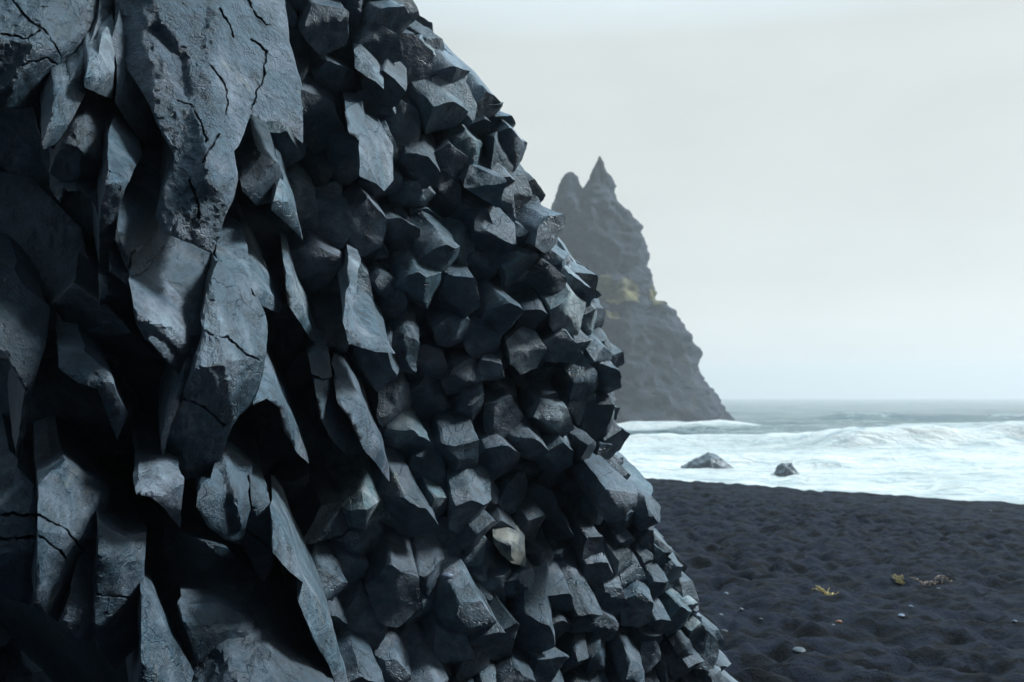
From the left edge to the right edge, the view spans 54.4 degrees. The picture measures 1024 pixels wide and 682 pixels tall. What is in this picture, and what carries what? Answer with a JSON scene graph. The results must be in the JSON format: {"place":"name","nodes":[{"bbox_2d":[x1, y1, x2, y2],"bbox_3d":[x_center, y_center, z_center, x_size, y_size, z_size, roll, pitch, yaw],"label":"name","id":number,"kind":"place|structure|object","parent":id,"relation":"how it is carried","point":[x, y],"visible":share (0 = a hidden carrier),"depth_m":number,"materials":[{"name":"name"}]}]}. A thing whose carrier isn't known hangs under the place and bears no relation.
{"place":"outdoors","nodes":[
{"label":"outdoors","id":0,"kind":"place"},
{"bbox_2d":[0,0,737,681],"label":"basalt cliff","id":1,"kind":"structure","parent":0,"point":[310,358],"depth_m":3.84,"materials":[{"name":"stone"}]},
{"bbox_2d":[440,572,453,579],"bbox_3d":[-0.261,0.939,3.981,0.057,0.028,0.038,1,-3,-17],"label":"pebble","id":2,"kind":"object","parent":1,"relation":"on","point":[446,575],"visible":1,"depth_m":3.97,"materials":[{"name":"grey stone"}]},
{"bbox_2d":[413,0,1023,398],"label":"sky","id":3,"kind":"structure","parent":0,"point":[827,196],"materials":[{"name":"white"}]},
{"bbox_2d":[618,399,1023,503],"bbox_3d":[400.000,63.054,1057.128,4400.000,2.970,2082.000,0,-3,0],"label":"sea","id":4,"kind":"structure","parent":0,"point":[963,449],"depth_m":85.51,"materials":[{"name":"liquid"}]},
{"bbox_2d":[551,156,734,423],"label":"sea stack","id":5,"kind":"object","parent":4,"relation":"in","point":[646,332],"visible":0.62,"depth_m":160.99,"materials":[{"name":"grey stone"}]},
{"bbox_2d":[681,452,733,468],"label":"sea rock","id":6,"kind":"object","parent":4,"relation":"in","point":[711,460],"visible":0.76,"depth_m":62.22,"materials":[{"name":"grey stone"}]},
{"bbox_2d":[774,463,798,476],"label":"sea rock","id":7,"kind":"object","parent":4,"relation":"in","point":[784,469],"visible":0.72,"depth_m":57.15,"materials":[{"name":"grey stone"}]},
{"bbox_2d":[645,478,1023,681],"bbox_3d":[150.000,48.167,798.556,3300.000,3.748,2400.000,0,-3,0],"label":"beach","id":8,"kind":"structure","parent":0,"point":[772,557],"depth_m":8.80,"materials":[{"name":"black sand"}]},
{"bbox_2d":[792,647,805,652],"bbox_3d":[1.815,1.959,6.303,0.086,0.037,0.118,0,-3,9],"label":"pebble","id":9,"kind":"object","parent":8,"relation":"on","point":[798,649],"visible":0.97,"depth_m":6.27,"materials":[{"name":"grey stone"}]},
{"bbox_2d":[812,586,838,594],"bbox_3d":[2.615,2.088,8.329,0.186,0.106,0.184,0,-3,0],"label":"seaweed","id":10,"kind":"object","parent":8,"relation":"on","point":[822,590],"visible":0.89,"depth_m":8.30,"materials":[{"name":"yellow plant"}]},
{"bbox_2d":[891,574,904,584],"bbox_3d":[3.400,2.093,8.749,0.074,0.077,0.164,0,-3,-8],"label":"seaweed","id":11,"kind":"object","parent":8,"relation":"on","point":[898,579],"visible":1,"depth_m":8.74,"materials":[{"name":"plant"}]},
{"bbox_2d":[908,575,951,584],"bbox_3d":[3.656,2.090,8.681,0.374,0.087,0.165,-1,-3,10],"label":"seaweed","id":12,"kind":"object","parent":8,"relation":"on","point":[932,582],"visible":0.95,"depth_m":8.67,"materials":[{"name":"plant"}]}
]}

